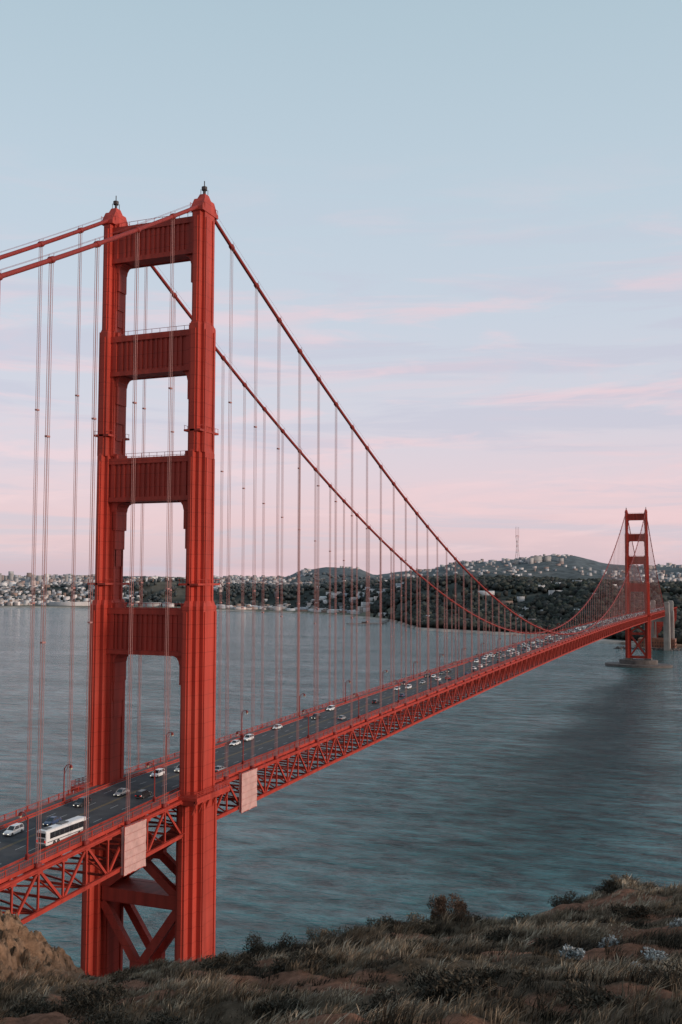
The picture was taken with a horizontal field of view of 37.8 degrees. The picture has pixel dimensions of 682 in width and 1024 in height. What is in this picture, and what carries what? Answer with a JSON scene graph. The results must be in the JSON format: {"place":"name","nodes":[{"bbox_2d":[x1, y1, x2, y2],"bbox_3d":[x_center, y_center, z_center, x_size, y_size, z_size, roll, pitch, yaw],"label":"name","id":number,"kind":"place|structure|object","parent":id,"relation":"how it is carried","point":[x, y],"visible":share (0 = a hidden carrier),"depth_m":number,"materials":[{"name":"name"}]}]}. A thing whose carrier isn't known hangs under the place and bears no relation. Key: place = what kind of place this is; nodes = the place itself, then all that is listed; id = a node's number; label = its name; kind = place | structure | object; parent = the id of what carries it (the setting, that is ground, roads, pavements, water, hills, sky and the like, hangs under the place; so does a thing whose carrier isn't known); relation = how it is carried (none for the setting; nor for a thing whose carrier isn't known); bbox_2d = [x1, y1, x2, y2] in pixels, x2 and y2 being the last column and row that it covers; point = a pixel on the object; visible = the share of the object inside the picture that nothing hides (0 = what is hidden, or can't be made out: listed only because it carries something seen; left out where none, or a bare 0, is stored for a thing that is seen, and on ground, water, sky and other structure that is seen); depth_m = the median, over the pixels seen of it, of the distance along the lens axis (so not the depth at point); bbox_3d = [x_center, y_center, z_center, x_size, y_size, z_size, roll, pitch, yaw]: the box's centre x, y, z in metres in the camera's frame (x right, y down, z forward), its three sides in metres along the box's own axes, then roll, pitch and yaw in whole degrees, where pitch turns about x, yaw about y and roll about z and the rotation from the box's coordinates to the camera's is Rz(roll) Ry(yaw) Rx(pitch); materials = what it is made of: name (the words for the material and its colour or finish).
{"place":"outdoors","nodes":[
{"label":"outdoors","id":0,"kind":"place"},
{"bbox_2d":[0,608,681,967],"bbox_3d":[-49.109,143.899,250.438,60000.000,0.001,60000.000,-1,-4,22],"label":"water","id":1,"kind":"structure","parent":0,"point":[532,791],"depth_m":632.42,"materials":[{"name":"liquid"}]},
{"bbox_2d":[0,181,676,976],"bbox_3d":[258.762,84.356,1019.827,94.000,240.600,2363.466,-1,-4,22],"label":"suspension bridge","id":2,"kind":"structure","parent":1,"relation":"in","point":[196,789],"depth_m":257.04,"materials":[{"name":"orange paint"}]},
{"bbox_2d":[3,823,23,835],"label":"car","id":3,"kind":"object","parent":2,"relation":"on","point":[15,828],"visible":1,"depth_m":213.88,"materials":[{"name":"paint"}]},
{"bbox_2d":[18,812,28,859],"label":"street lamp","id":4,"kind":"object","parent":2,"relation":"on","point":[20,815],"visible":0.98,"depth_m":196.36,"materials":[{"name":"metal"}]},
{"bbox_2d":[43,816,61,825],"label":"car","id":5,"kind":"object","parent":2,"relation":"on","point":[51,820],"visible":0.98,"depth_m":221.02,"materials":[{"name":"paint"}]},
{"bbox_2d":[36,816,88,845],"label":"bus","id":6,"kind":"object","parent":2,"relation":"on","point":[57,832],"visible":0.98,"depth_m":207.74,"materials":[{"name":"paint"}]},
{"bbox_2d":[62,764,72,802],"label":"street lamp","id":7,"kind":"object","parent":2,"relation":"on","point":[70,768],"visible":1,"depth_m":238.73,"materials":[{"name":"metal"}]},
{"bbox_2d":[73,796,90,806],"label":"car","id":8,"kind":"object","parent":2,"relation":"on","point":[79,802],"visible":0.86,"depth_m":235.89,"materials":[{"name":"paint"}]},
{"bbox_2d":[114,788,127,795],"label":"car","id":9,"kind":"object","parent":2,"relation":"on","point":[120,791],"visible":0.94,"depth_m":245.38,"materials":[{"name":"paint"}]},
{"bbox_2d":[120,817,146,876],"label":"containment tarp","id":10,"kind":"object","parent":2,"relation":"attached to","point":[133,847],"visible":1,"depth_m":220.98,"materials":[{"name":"fabric"}]},
{"bbox_2d":[135,789,151,798],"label":"car","id":11,"kind":"object","parent":2,"relation":"on","point":[142,793],"visible":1,"depth_m":242.09,"materials":[{"name":"paint"}]},
{"bbox_2d":[146,762,155,801],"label":"street lamp","id":12,"kind":"object","parent":2,"relation":"on","point":[154,797],"visible":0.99,"depth_m":238.72,"materials":[{"name":"metal"}]},
{"bbox_2d":[150,768,164,777],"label":"car","id":13,"kind":"object","parent":2,"relation":"on","point":[158,771],"visible":0.93,"depth_m":265.62,"materials":[{"name":"paint"}]},
{"bbox_2d":[165,732,173,762],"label":"street lamp","id":14,"kind":"object","parent":2,"relation":"on","point":[172,734],"visible":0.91,"depth_m":281.18,"materials":[{"name":"metal"}]},
{"bbox_2d":[215,766,225,771],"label":"car","id":15,"kind":"object","parent":2,"relation":"on","point":[218,768],"visible":0.79,"depth_m":271.56,"materials":[{"name":"paint"}]},
{"bbox_2d":[230,740,240,745],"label":"car","id":16,"kind":"object","parent":2,"relation":"on","point":[234,742],"visible":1,"depth_m":311.80,"materials":[{"name":"paint"}]},
{"bbox_2d":[236,731,243,763],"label":"street lamp","id":17,"kind":"object","parent":2,"relation":"on","point":[237,733],"visible":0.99,"depth_m":281.13,"materials":[{"name":"metal"}]},
{"bbox_2d":[240,710,247,736],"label":"street lamp","id":18,"kind":"object","parent":2,"relation":"on","point":[241,721],"visible":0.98,"depth_m":323.42,"materials":[{"name":"metal"}]},
{"bbox_2d":[238,767,256,813],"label":"containment tarp","id":19,"kind":"object","parent":2,"relation":"attached to","point":[247,790],"visible":1,"depth_m":272.17,"materials":[{"name":"fabric"}]},
{"bbox_2d":[244,734,253,740],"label":"car","id":20,"kind":"object","parent":2,"relation":"on","point":[247,737],"visible":0.73,"depth_m":320.10,"materials":[{"name":"paint"}]},
{"bbox_2d":[273,724,281,728],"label":"car","id":21,"kind":"object","parent":2,"relation":"on","point":[279,726],"visible":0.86,"depth_m":342.92,"materials":[{"name":"paint"}]},
{"bbox_2d":[299,693,305,716],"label":"street lamp","id":22,"kind":"object","parent":2,"relation":"on","point":[304,695],"visible":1,"depth_m":365.83,"materials":[{"name":"metal"}]},
{"bbox_2d":[302,709,309,737],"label":"street lamp","id":23,"kind":"object","parent":2,"relation":"on","point":[308,735],"visible":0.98,"depth_m":323.43,"materials":[{"name":"metal"}]},
{"bbox_2d":[311,713,320,718],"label":"car","id":24,"kind":"object","parent":2,"relation":"on","point":[316,715],"visible":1,"depth_m":365.75,"materials":[{"name":"paint"}]},
{"bbox_2d":[326,705,334,710],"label":"car","id":25,"kind":"object","parent":2,"relation":"on","point":[331,707],"visible":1,"depth_m":387.39,"materials":[{"name":"paint"}]},
{"bbox_2d":[353,693,359,717],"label":"street lamp","id":26,"kind":"object","parent":2,"relation":"on","point":[358,704],"visible":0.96,"depth_m":365.84,"materials":[{"name":"metal"}]},
{"bbox_2d":[372,699,379,703],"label":"car","id":27,"kind":"object","parent":2,"relation":"on","point":[376,701],"visible":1,"depth_m":405.80,"materials":[{"name":"paint"}]},
{"bbox_2d":[346,619,389,623],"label":"wharf","id":28,"kind":"structure","parent":1,"relation":"in","point":[368,623],"depth_m":2643.57,"materials":[{"name":"concrete"}]},
{"bbox_2d":[615,646,681,650],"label":"shore rocks","id":29,"kind":"object","parent":1,"relation":"in","point":[660,648],"visible":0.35,"depth_m":1769.90,"materials":[{"name":"stone"}]},
{"bbox_2d":[0,874,681,1023],"bbox_3d":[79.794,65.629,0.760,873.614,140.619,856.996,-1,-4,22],"label":"hillside","id":30,"kind":"structure","parent":0,"point":[18,940],"depth_m":20.03,"materials":[{"name":"plant"}]},
{"bbox_2d":[0,993,56,1017],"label":"bush","id":31,"kind":"object","parent":30,"relation":"on","point":[31,1008],"visible":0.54,"depth_m":18.56,"materials":[{"name":"green plant"}]},
{"bbox_2d":[33,980,132,1013],"bbox_3d":[-4.676,9.081,18.398,1.561,0.523,1.773,-1,-4,22],"label":"bush","id":32,"kind":"object","parent":30,"relation":"on","point":[93,996],"visible":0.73,"depth_m":18.56,"materials":[{"name":"green plant"}]},
{"bbox_2d":[66,1003,188,1023],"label":"bush","id":33,"kind":"object","parent":30,"relation":"on","point":[111,1019],"visible":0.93,"depth_m":16.57,"materials":[{"name":"green plant"}]},
{"bbox_2d":[108,968,149,981],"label":"bush","id":34,"kind":"object","parent":30,"relation":"on","point":[124,975],"visible":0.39,"depth_m":30.30,"materials":[{"name":"green plant"}]},
{"bbox_2d":[152,1014,223,1023],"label":"bush","id":35,"kind":"object","parent":30,"relation":"on","point":[167,1021],"visible":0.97,"depth_m":16.36,"materials":[{"name":"green plant"}]},
{"bbox_2d":[199,949,259,971],"bbox_3d":[-2.563,10.544,23.279,1.466,0.470,1.053,0,-4,5],"label":"bush","id":36,"kind":"object","parent":30,"relation":"on","point":[237,958],"visible":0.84,"depth_m":23.41,"materials":[{"name":"green plant"}]},
{"bbox_2d":[241,940,272,958],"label":"bush","id":37,"kind":"object","parent":30,"relation":"on","point":[255,953],"visible":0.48,"depth_m":32.12,"materials":[{"name":"green plant"}]},
{"bbox_2d":[240,929,299,955],"bbox_3d":[-2.318,14.218,32.653,1.971,0.854,1.422,0,-4,-4],"label":"bush","id":38,"kind":"object","parent":30,"relation":"on","point":[283,943],"visible":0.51,"depth_m":32.61,"materials":[{"name":"green plant"}]},
{"bbox_2d":[252,993,304,1019],"bbox_3d":[-1.064,8.686,17.487,0.970,0.363,0.839,-1,-4,22],"label":"bush","id":39,"kind":"object","parent":30,"relation":"on","point":[272,1006],"visible":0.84,"depth_m":17.36,"materials":[{"name":"green plant"}]},
{"bbox_2d":[270,948,336,973],"bbox_3d":[-0.789,9.695,21.428,1.483,0.490,1.124,1,-4,-8],"label":"bush","id":40,"kind":"object","parent":30,"relation":"on","point":[281,963],"visible":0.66,"depth_m":21.51,"materials":[{"name":"green plant"}]},
{"bbox_2d":[306,925,342,942],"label":"bush","id":41,"kind":"object","parent":30,"relation":"on","point":[322,934],"visible":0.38,"depth_m":32.83,"materials":[{"name":"green plant"}]},
{"bbox_2d":[338,924,361,937],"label":"bush","id":42,"kind":"object","parent":30,"relation":"on","point":[346,929],"visible":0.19,"depth_m":33.10,"materials":[{"name":"green plant"}]},
{"bbox_2d":[339,940,378,950],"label":"bush","id":43,"kind":"object","parent":30,"relation":"on","point":[358,947],"visible":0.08,"depth_m":26.48,"materials":[{"name":"green plant"}]},
{"bbox_2d":[365,913,397,931],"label":"bush","id":44,"kind":"object","parent":30,"relation":"on","point":[378,921],"visible":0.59,"depth_m":32.94,"materials":[{"name":"green plant"}]},
{"bbox_2d":[359,984,419,1016],"bbox_3d":[0.894,8.136,16.497,1.230,0.494,1.210,1,-4,-8],"label":"bush","id":45,"kind":"object","parent":30,"relation":"on","point":[379,996],"visible":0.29,"depth_m":16.58,"materials":[{"name":"green plant"}]},
{"bbox_2d":[392,920,406,928],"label":"bush","id":46,"kind":"object","parent":30,"relation":"on","point":[402,923],"visible":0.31,"depth_m":32.80,"materials":[{"name":"green plant"}]},
{"bbox_2d":[390,912,443,935],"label":"bush","id":47,"kind":"object","parent":30,"relation":"on","point":[416,915],"visible":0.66,"depth_m":32.38,"materials":[{"name":"green plant"}]},
{"bbox_2d":[406,934,445,951],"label":"bush","id":48,"kind":"object","parent":30,"relation":"on","point":[427,941],"visible":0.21,"depth_m":23.56,"materials":[{"name":"green plant"}]},
{"bbox_2d":[396,964,500,1003],"bbox_3d":[1.542,6.930,14.565,1.614,0.520,1.188,-1,-4,22],"label":"bush","id":49,"kind":"object","parent":30,"relation":"on","point":[441,985],"visible":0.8,"depth_m":14.50,"materials":[{"name":"green plant"}]},
{"bbox_2d":[427,893,470,921],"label":"bush","id":50,"kind":"object","parent":30,"relation":"on","point":[439,904],"visible":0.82,"depth_m":33.08,"materials":[{"name":"brown plant"}]},
{"bbox_2d":[464,913,481,920],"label":"bush","id":51,"kind":"object","parent":30,"relation":"on","point":[472,917],"visible":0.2,"depth_m":33.24,"materials":[{"name":"green plant"}]},
{"bbox_2d":[458,962,508,983],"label":"bush","id":52,"kind":"object","parent":30,"relation":"on","point":[482,974],"visible":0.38,"depth_m":18.49,"materials":[{"name":"green plant"}]},
{"bbox_2d":[483,927,532,944],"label":"bush","id":53,"kind":"object","parent":30,"relation":"on","point":[505,935],"visible":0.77,"depth_m":25.30,"materials":[{"name":"green plant"}]},
{"bbox_2d":[505,911,530,922],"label":"bush","id":54,"kind":"object","parent":30,"relation":"on","point":[518,916],"visible":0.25,"depth_m":33.36,"materials":[{"name":"green plant"}]},
{"bbox_2d":[509,967,545,985],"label":"bush","id":55,"kind":"object","parent":30,"relation":"on","point":[524,973],"visible":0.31,"depth_m":16.57,"materials":[{"name":"green plant"}]},
{"bbox_2d":[531,931,562,947],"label":"bush","id":56,"kind":"object","parent":30,"relation":"on","point":[544,940],"visible":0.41,"depth_m":23.48,"materials":[{"name":"green plant"}]},
{"bbox_2d":[548,891,585,906],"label":"bush","id":57,"kind":"object","parent":30,"relation":"on","point":[556,902],"visible":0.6,"depth_m":33.35,"materials":[{"name":"green plant"}]},
{"bbox_2d":[557,942,585,961],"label":"bush","id":58,"kind":"object","parent":30,"relation":"on","point":[570,952],"visible":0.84,"depth_m":20.40,"materials":[{"name":"grey plant"}]},
{"bbox_2d":[554,978,633,1011],"bbox_3d":[3.528,6.849,14.057,0.911,0.394,1.034,2,-4,-23],"label":"bush","id":59,"kind":"object","parent":30,"relation":"on","point":[581,995],"visible":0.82,"depth_m":14.06,"materials":[{"name":"green plant"}]},
{"bbox_2d":[594,879,621,893],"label":"bush","id":60,"kind":"object","parent":30,"relation":"on","point":[608,888],"visible":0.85,"depth_m":33.29,"materials":[{"name":"green plant"}]},
{"bbox_2d":[597,932,618,947],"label":"bush","id":61,"kind":"object","parent":30,"relation":"on","point":[612,940],"visible":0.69,"depth_m":21.44,"materials":[{"name":"grey plant"}]},
{"bbox_2d":[608,873,637,886],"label":"bush","id":62,"kind":"object","parent":30,"relation":"on","point":[619,880],"visible":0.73,"depth_m":33.68,"materials":[{"name":"beige plant"}]},
{"bbox_2d":[607,902,653,918],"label":"bush","id":63,"kind":"object","parent":30,"relation":"on","point":[641,909],"visible":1,"depth_m":27.20,"materials":[{"name":"green plant"}]},
{"bbox_2d":[629,880,669,890],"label":"bush","id":64,"kind":"object","parent":30,"relation":"on","point":[649,885],"visible":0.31,"depth_m":33.16,"materials":[{"name":"green plant"}]},
{"bbox_2d":[641,944,669,962],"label":"bush","id":65,"kind":"object","parent":30,"relation":"on","point":[651,953],"visible":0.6,"depth_m":19.45,"materials":[{"name":"grey plant"}]},
{"bbox_2d":[640,959,681,982],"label":"bush","id":66,"kind":"object","parent":30,"relation":"on","point":[657,970],"visible":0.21,"depth_m":15.72,"materials":[{"name":"green plant"}]},
{"bbox_2d":[668,915,681,927],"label":"bush","id":67,"kind":"object","parent":30,"relation":"on","point":[678,920],"visible":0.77,"depth_m":23.36,"materials":[{"name":"grey plant"}]},
{"bbox_2d":[0,555,681,647],"bbox_3d":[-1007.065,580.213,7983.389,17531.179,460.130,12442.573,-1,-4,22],"label":"hills","id":68,"kind":"structure","parent":0,"point":[562,571],"depth_m":4358.68,"materials":[{"name":"green plant"}]},
{"bbox_2d":[0,572,681,643],"bbox_3d":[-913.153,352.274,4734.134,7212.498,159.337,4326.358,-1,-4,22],"label":"distant forest","id":69,"kind":"object","parent":68,"relation":"on","point":[555,606],"visible":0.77,"depth_m":2745.05,"materials":[{"name":"green plant"}]},
{"bbox_2d":[0,554,681,619],"bbox_3d":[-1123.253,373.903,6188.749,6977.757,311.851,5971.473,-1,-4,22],"label":"city buildings","id":70,"kind":"structure","parent":68,"relation":"on","point":[13,581],"depth_m":5182.66,"materials":[{"name":"grey concrete"}]},
{"bbox_2d":[638,637,676,647],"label":"brick fort","id":71,"kind":"structure","parent":68,"relation":"on","point":[657,642],"depth_m":1796.95,"materials":[{"name":"brick"}]},
{"bbox_2d":[0,0,681,576],"label":"sky","id":72,"kind":"structure","parent":0,"point":[465,216],"materials":[{"name":"blue"}]}
]}

